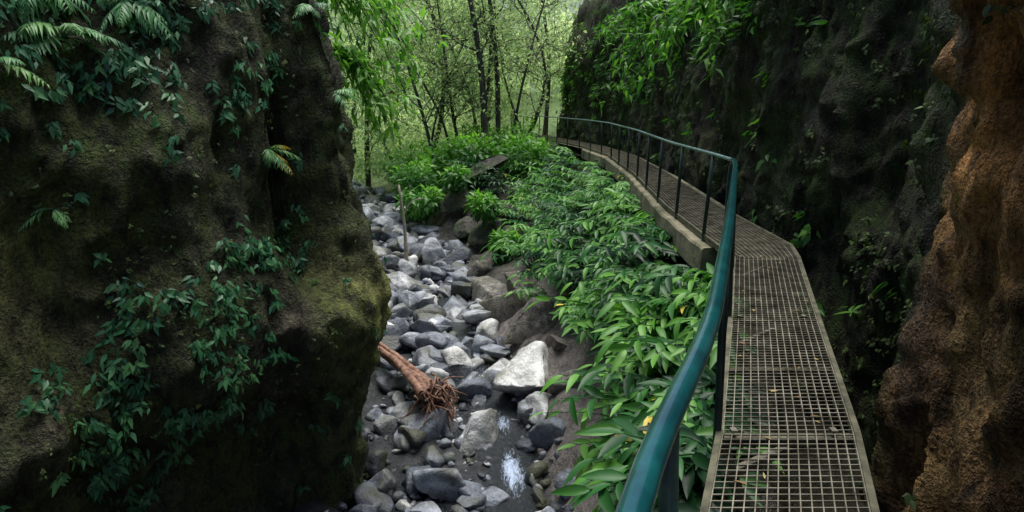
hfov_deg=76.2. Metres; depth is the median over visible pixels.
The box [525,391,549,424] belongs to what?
boulder
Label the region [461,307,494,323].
boulder
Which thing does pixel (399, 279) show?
boulder
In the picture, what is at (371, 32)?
forest tree
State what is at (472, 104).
forest tree
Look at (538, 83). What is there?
background forest
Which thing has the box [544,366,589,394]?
bank boulder
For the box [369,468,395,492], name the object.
boulder
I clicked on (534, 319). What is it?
bank boulder
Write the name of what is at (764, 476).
fallen leaves
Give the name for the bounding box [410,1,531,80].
forest tree
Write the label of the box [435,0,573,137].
forest tree
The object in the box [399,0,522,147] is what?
forest tree
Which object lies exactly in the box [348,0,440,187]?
forest tree
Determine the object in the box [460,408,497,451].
boulder
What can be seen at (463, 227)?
mossy boulder
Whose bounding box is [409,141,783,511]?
ginger plants
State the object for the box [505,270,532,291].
bank boulder
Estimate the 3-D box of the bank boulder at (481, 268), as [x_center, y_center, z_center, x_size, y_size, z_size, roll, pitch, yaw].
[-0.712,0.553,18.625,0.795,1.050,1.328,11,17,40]
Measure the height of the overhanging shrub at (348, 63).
1.588 m
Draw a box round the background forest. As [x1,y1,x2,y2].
[343,0,576,135]
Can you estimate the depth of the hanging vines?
6.01 m
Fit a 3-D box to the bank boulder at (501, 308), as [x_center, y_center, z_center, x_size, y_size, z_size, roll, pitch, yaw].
[0.040,1.129,14.896,1.585,1.025,0.822,12,18,41]
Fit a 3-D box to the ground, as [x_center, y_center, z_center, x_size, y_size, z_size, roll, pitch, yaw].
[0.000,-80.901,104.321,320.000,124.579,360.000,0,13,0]
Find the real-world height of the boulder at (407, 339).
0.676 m
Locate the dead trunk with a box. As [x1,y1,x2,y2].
[398,185,422,260]
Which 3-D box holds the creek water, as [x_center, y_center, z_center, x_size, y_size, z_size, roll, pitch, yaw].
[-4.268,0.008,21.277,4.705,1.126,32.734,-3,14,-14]
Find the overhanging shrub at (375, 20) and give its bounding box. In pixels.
[316,0,450,127]
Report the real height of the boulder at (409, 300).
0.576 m
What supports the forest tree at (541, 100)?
on the ground
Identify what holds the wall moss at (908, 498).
attached to the rock wall at (947, 395)
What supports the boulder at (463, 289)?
on the ground
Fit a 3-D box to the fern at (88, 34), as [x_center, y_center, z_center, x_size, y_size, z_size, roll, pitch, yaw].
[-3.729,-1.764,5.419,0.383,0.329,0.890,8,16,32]
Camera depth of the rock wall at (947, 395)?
7.18 m
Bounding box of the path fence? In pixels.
[511,112,531,125]
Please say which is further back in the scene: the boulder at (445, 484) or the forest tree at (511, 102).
the forest tree at (511, 102)
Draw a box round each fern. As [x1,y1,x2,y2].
[0,21,125,59]
[0,56,50,88]
[17,0,95,27]
[18,208,71,232]
[98,0,173,38]
[262,145,299,174]
[292,2,330,19]
[332,88,361,106]
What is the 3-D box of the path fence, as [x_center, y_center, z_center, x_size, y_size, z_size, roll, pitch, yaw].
[0.318,-7.253,36.252,0.812,1.818,6.060,-1,13,-6]
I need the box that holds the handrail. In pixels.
[531,115,737,511]
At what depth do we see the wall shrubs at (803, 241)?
17.45 m
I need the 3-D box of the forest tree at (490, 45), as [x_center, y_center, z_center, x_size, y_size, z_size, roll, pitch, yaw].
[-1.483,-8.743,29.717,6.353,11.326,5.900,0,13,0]
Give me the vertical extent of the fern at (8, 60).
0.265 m
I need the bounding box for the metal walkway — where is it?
[532,135,879,511]
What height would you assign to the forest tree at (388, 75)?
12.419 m
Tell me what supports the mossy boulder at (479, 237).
on the ground
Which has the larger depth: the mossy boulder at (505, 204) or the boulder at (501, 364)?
the mossy boulder at (505, 204)
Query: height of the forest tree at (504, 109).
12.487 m
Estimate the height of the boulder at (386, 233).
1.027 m
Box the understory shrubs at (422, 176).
[380,116,557,266]
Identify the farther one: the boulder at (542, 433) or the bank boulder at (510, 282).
the bank boulder at (510, 282)
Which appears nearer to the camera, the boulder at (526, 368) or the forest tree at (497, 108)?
the boulder at (526, 368)
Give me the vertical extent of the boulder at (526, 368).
1.092 m
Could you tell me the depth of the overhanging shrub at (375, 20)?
9.55 m
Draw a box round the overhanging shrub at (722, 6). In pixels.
[665,0,731,28]
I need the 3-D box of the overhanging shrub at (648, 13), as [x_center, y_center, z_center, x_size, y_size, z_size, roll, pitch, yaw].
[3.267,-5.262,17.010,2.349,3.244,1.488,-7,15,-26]
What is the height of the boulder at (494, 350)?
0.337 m
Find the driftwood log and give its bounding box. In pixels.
[378,342,466,432]
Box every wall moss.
[8,0,384,508]
[557,0,1009,510]
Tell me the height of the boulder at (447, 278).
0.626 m
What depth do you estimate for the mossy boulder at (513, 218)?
21.47 m
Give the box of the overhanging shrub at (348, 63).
[329,28,407,145]
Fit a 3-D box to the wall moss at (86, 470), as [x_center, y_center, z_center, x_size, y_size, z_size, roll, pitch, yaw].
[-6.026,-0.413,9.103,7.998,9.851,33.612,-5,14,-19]
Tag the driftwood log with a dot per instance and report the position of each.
(433, 393)
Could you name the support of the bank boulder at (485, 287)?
on the ground
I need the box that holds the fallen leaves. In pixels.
[657,182,819,483]
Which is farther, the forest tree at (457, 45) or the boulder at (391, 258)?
the forest tree at (457, 45)
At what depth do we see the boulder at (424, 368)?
12.37 m
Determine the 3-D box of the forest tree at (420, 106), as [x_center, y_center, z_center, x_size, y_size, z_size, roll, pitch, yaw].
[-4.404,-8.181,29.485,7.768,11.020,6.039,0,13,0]
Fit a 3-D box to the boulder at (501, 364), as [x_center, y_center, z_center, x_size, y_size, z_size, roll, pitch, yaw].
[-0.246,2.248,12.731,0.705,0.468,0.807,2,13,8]
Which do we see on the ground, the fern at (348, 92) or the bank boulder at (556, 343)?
the bank boulder at (556, 343)
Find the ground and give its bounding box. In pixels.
[292,0,869,511]
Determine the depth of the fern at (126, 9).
5.83 m
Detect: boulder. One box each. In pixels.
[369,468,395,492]
[381,224,394,241]
[381,254,399,271]
[387,271,423,287]
[396,289,424,315]
[399,332,420,348]
[411,468,465,501]
[412,406,449,441]
[415,364,430,372]
[421,237,446,264]
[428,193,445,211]
[440,188,468,214]
[443,269,463,280]
[450,281,471,299]
[451,376,491,400]
[453,216,478,239]
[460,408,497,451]
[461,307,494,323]
[462,155,507,186]
[467,260,494,276]
[468,217,502,253]
[471,276,505,301]
[479,287,545,321]
[480,344,510,357]
[480,357,509,377]
[482,486,510,505]
[493,341,548,393]
[499,205,536,223]
[500,203,514,218]
[502,225,526,235]
[502,297,564,344]
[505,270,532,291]
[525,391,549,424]
[528,417,565,448]
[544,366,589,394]
[545,334,566,350]
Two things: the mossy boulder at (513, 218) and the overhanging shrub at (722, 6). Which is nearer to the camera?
the overhanging shrub at (722, 6)
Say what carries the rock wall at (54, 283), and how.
on the ground
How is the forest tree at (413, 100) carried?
on the ground
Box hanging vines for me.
[0,0,392,511]
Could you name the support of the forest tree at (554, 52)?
on the ground
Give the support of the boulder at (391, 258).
on the ground
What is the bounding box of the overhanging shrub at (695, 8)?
[606,0,745,93]
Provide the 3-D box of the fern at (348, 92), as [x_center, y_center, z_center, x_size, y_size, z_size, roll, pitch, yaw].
[-1.951,-1.874,7.751,0.328,0.232,0.568,0,13,0]
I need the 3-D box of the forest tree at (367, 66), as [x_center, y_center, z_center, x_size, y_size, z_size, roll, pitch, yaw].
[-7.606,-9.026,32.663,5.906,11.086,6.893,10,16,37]
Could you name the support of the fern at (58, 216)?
attached to the rock wall at (54, 283)
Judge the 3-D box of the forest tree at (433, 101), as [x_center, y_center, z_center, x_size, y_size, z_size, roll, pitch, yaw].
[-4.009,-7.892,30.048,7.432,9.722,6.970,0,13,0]
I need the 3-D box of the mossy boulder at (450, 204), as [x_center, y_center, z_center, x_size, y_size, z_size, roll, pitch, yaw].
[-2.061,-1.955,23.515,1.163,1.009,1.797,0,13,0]
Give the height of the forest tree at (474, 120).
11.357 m
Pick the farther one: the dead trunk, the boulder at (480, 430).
the dead trunk
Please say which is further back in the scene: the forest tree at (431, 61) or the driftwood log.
the forest tree at (431, 61)
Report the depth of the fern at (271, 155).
7.19 m
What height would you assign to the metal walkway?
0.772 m
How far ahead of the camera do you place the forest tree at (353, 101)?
44.69 m
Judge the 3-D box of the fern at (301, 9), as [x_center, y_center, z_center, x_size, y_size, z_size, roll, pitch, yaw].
[-2.305,-2.797,7.464,0.285,0.220,0.464,13,18,43]
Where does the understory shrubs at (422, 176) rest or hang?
on the ground
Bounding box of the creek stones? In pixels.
[325,178,575,511]
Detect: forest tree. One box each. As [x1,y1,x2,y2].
[323,0,391,120]
[328,0,430,180]
[328,1,424,149]
[330,0,444,140]
[338,0,498,181]
[339,0,504,159]
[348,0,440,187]
[361,0,521,148]
[367,0,508,126]
[369,0,511,140]
[397,0,509,135]
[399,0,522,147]
[406,0,524,139]
[407,0,547,136]
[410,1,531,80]
[434,0,528,143]
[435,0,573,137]
[440,0,563,135]
[452,0,588,138]
[463,0,567,97]
[481,0,591,135]
[487,0,583,134]
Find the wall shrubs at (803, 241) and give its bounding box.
[552,0,896,483]
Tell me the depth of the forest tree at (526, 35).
50.56 m
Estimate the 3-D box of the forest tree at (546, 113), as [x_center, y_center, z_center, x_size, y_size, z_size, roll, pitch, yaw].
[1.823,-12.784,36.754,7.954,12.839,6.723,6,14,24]
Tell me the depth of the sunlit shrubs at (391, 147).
33.34 m
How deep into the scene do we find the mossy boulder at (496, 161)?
24.11 m
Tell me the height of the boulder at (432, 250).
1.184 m
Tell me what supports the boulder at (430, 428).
on the ground
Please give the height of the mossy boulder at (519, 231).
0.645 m
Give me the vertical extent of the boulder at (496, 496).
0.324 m
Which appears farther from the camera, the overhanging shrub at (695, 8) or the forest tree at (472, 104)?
the forest tree at (472, 104)
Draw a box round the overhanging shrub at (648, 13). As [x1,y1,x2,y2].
[594,0,669,115]
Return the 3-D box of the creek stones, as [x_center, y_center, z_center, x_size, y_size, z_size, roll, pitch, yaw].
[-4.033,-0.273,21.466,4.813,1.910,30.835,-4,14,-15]
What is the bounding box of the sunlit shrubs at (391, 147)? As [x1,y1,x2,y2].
[351,98,541,184]
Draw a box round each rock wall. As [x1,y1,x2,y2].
[0,0,391,511]
[557,0,1023,511]
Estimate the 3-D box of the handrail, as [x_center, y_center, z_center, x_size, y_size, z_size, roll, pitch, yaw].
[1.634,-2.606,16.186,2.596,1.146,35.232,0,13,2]
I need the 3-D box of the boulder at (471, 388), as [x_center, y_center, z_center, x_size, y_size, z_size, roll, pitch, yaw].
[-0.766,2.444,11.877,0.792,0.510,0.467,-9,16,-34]
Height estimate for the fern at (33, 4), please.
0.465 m
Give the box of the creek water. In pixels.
[345,183,539,511]

